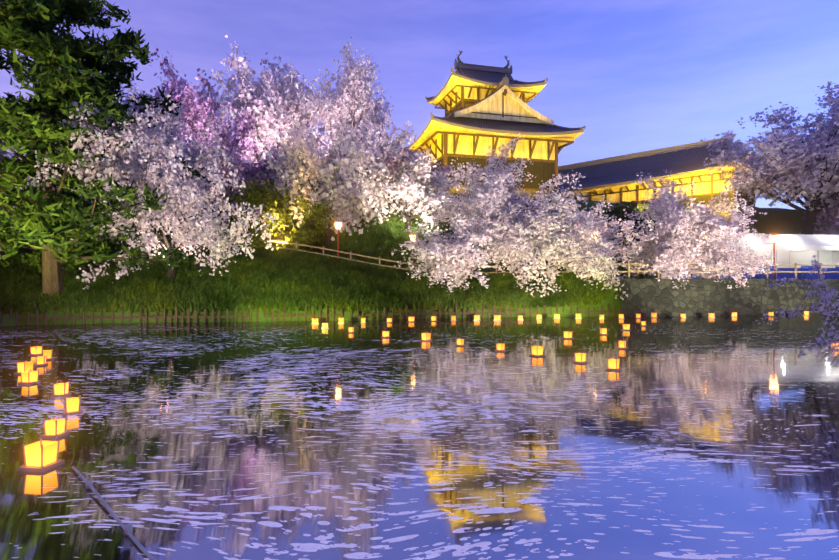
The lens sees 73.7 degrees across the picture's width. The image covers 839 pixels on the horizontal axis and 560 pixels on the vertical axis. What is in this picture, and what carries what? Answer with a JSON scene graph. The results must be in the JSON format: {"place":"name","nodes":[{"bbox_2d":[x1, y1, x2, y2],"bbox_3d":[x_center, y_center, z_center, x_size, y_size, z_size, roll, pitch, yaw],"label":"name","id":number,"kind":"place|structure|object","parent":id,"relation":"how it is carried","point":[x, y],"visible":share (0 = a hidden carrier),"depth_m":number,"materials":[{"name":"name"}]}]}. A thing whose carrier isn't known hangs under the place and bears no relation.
{"place":"outdoors","nodes":[
{"label":"outdoors","id":0,"kind":"place"},
{"bbox_2d":[0,191,829,325],"bbox_3d":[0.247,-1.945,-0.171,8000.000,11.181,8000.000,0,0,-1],"label":"ground","id":1,"kind":"structure","parent":0,"point":[780,221],"depth_m":34.14,"materials":[{"name":"green plant"}]},
{"bbox_2d":[0,141,23,258],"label":"cherry tree","id":2,"kind":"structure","parent":1,"relation":"on","point":[3,153],"depth_m":31.48,"materials":[{"name":"green plant"}]},
{"bbox_2d":[0,50,40,238],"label":"pine","id":3,"kind":"object","parent":1,"relation":"on","point":[6,65],"visible":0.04,"depth_m":30.60,"materials":[{"name":"green plant"}]},
{"bbox_2d":[0,0,211,295],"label":"evergreen tree","id":4,"kind":"object","parent":1,"relation":"on","point":[27,27],"visible":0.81,"depth_m":26.86,"materials":[{"name":"green plant"}]},
{"bbox_2d":[25,82,278,288],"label":"cherry tree","id":5,"kind":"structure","parent":1,"relation":"on","point":[183,196],"depth_m":28.43,"materials":[{"name":"pink plant"}]},
{"bbox_2d":[142,48,269,197],"bbox_3d":[-20.837,-13.039,52.085,10.740,15.120,12.307,0,0,-30],"label":"cherry","id":6,"kind":"object","parent":1,"relation":"on","point":[192,114],"visible":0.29,"depth_m":49.56,"materials":[{"name":"pink plant"}]},
{"bbox_2d":[153,110,275,235],"bbox_3d":[-16.674,-8.483,46.679,10.702,10.730,11.911,0,0,-1],"label":"cherry","id":7,"kind":"object","parent":1,"relation":"on","point":[238,162],"visible":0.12,"depth_m":44.92,"materials":[{"name":"pink plant"}]},
{"bbox_2d":[208,34,331,166],"bbox_3d":[-14.342,-15.720,55.627,11.947,17.754,13.312,0,0,-1],"label":"cherry","id":8,"kind":"object","parent":1,"relation":"on","point":[284,92],"visible":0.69,"depth_m":52.03,"materials":[{"name":"pink plant"}]},
{"bbox_2d":[233,144,322,190],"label":"cherry","id":9,"kind":"object","parent":1,"relation":"on","point":[249,171],"visible":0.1,"depth_m":48.34,"materials":[{"name":"pink plant"}]},
{"bbox_2d":[226,173,334,253],"bbox_3d":[-10.465,-5.081,41.891,7.722,7.606,7.217,0,0,-20],"label":"bush","id":10,"kind":"object","parent":1,"relation":"on","point":[304,233],"visible":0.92,"depth_m":40.50,"materials":[{"name":"green plant"}]},
{"bbox_2d":[0,193,613,313],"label":"bank grass","id":11,"kind":"structure","parent":1,"relation":"on","point":[341,283],"depth_m":32.68,"materials":[{"name":"green plant"}]},
{"bbox_2d":[0,304,620,325],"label":"wooden stakes","id":12,"kind":"object","parent":1,"relation":"on","point":[83,318],"visible":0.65,"depth_m":28.88,"materials":[{"name":"brown wood"}]},
{"bbox_2d":[260,111,396,248],"bbox_3d":[-8.409,-8.132,45.553,12.506,11.647,10.651,0,0,37],"label":"cherry","id":13,"kind":"object","parent":1,"relation":"on","point":[343,207],"visible":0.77,"depth_m":42.35,"materials":[{"name":"pink plant"}]},
{"bbox_2d":[262,37,416,167],"bbox_3d":[-8.463,-14.251,52.929,13.568,14.848,13.392,0,0,40],"label":"cherry","id":14,"kind":"object","parent":1,"relation":"on","point":[354,97],"visible":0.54,"depth_m":49.46,"materials":[{"name":"pink plant"}]},
{"bbox_2d":[325,121,475,233],"bbox_3d":[-1.627,-7.872,44.804,10.574,9.448,13.852,0,0,38],"label":"cherry tree","id":15,"kind":"object","parent":1,"relation":"on","point":[417,185],"visible":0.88,"depth_m":43.66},
{"bbox_2d":[350,146,460,197],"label":"cherry","id":16,"kind":"object","parent":1,"relation":"on","point":[395,163],"visible":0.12,"depth_m":45.30,"materials":[{"name":"pink plant"}]},
{"bbox_2d":[12,236,838,278],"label":"promenade fence","id":17,"kind":"object","parent":1,"relation":"on","point":[629,264],"visible":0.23,"depth_m":36.61,"materials":[{"name":"brown wood"}]},
{"bbox_2d":[391,212,537,291],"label":"cherry","id":18,"kind":"object","parent":1,"relation":"on","point":[455,259],"visible":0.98,"depth_m":32.71,"materials":[{"name":"pink plant"}]},
{"bbox_2d":[164,220,779,278],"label":"lamp posts","id":19,"kind":"object","parent":1,"relation":"on","point":[774,236],"visible":0.27,"depth_m":38.91,"materials":[{"name":"paint"}]},
{"bbox_2d":[396,50,585,199],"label":"castle tower","id":20,"kind":"structure","parent":1,"relation":"on","point":[484,107],"depth_m":56.40,"materials":[{"name":"tile"}]},
{"bbox_2d":[420,133,586,285],"bbox_3d":[5.173,-4.448,36.276,8.466,10.770,9.968,0,0,-30],"label":"cherry","id":21,"kind":"object","parent":1,"relation":"on","point":[491,207],"visible":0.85,"depth_m":35.09,"materials":[{"name":"pink plant"}]},
{"bbox_2d":[473,204,560,231],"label":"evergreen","id":22,"kind":"object","parent":1,"relation":"on","point":[527,211],"depth_m":43.35,"materials":[{"name":"green plant"}]},
{"bbox_2d":[512,186,625,270],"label":"cherry tree","id":23,"kind":"object","parent":1,"relation":"on","point":[610,234],"visible":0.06,"depth_m":44.29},
{"bbox_2d":[514,190,631,299],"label":"cherry","id":24,"kind":"object","parent":1,"relation":"on","point":[583,255],"visible":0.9,"depth_m":33.20,"materials":[{"name":"pink plant"}]},
{"bbox_2d":[594,201,658,269],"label":"tree","id":25,"kind":"object","parent":1,"relation":"on","point":[620,213],"visible":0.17,"depth_m":46.61,"materials":[{"name":"green plant"}]},
{"bbox_2d":[558,133,759,232],"bbox_3d":[22.634,-7.407,63.667,10.800,14.304,31.070,0,0,-43],"label":"tamon gallery","id":26,"kind":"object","parent":1,"relation":"on","point":[614,179],"visible":0.31,"depth_m":58.53,"materials":[{"name":"tile"}]},
{"bbox_2d":[599,162,772,288],"bbox_3d":[16.947,-3.298,35.273,8.880,7.848,9.665,0,0,39],"label":"cherry","id":27,"kind":"object","parent":1,"relation":"on","point":[670,248],"visible":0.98,"depth_m":33.68,"materials":[{"name":"pink plant"}]},
{"bbox_2d":[653,199,751,232],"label":"cherry tree","id":28,"kind":"object","parent":1,"relation":"on","point":[729,222],"visible":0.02,"depth_m":47.00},
{"bbox_2d":[620,279,838,316],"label":"stone wall","id":29,"kind":"structure","parent":1,"relation":"on","point":[694,297],"depth_m":33.88,"materials":[{"name":"stone"}]},
{"bbox_2d":[684,224,779,290],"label":"cherry","id":30,"kind":"object","parent":1,"relation":"on","point":[723,262],"visible":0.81,"depth_m":33.80,"materials":[{"name":"pink plant"}]},
{"bbox_2d":[661,233,838,278],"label":"festival stalls","id":31,"kind":"object","parent":1,"relation":"on","point":[802,249],"visible":0.48,"depth_m":42.38,"materials":[{"name":"fabric"}]},
{"bbox_2d":[700,81,838,234],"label":"cherry","id":32,"kind":"object","parent":1,"relation":"on","point":[787,169],"visible":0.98,"depth_m":48.91,"materials":[{"name":"pink plant"}]},
{"bbox_2d":[756,255,838,367],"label":"cherry branches","id":33,"kind":"object","parent":1,"relation":"on","point":[831,293],"visible":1,"depth_m":11.05,"materials":[{"name":"flower petals"},{"name":"bark"}]},
{"bbox_2d":[799,182,838,234],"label":"cherry","id":34,"kind":"object","parent":1,"relation":"on","point":[831,222],"visible":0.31,"depth_m":49.63,"materials":[{"name":"pink plant"}]},
{"bbox_2d":[0,313,838,559],"bbox_3d":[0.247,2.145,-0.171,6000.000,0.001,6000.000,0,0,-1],"label":"moat water","id":35,"kind":"structure","parent":0,"point":[695,438],"depth_m":7.48,"materials":[{"name":"blue liquid"}]},
{"bbox_2d":[36,354,154,559],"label":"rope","id":36,"kind":"object","parent":35,"relation":"on","point":[127,529],"visible":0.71,"depth_m":4.99,"materials":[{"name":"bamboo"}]},
{"bbox_2d":[14,311,838,471],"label":"floating lanterns","id":37,"kind":"object","parent":35,"relation":"on","point":[40,456],"visible":0.98,"depth_m":11.55,"materials":[{"name":"paper"}]},
{"bbox_2d":[0,0,838,209],"label":"sky","id":38,"kind":"structure","parent":0,"point":[639,75],"materials":[{"name":"blue"}]}
]}

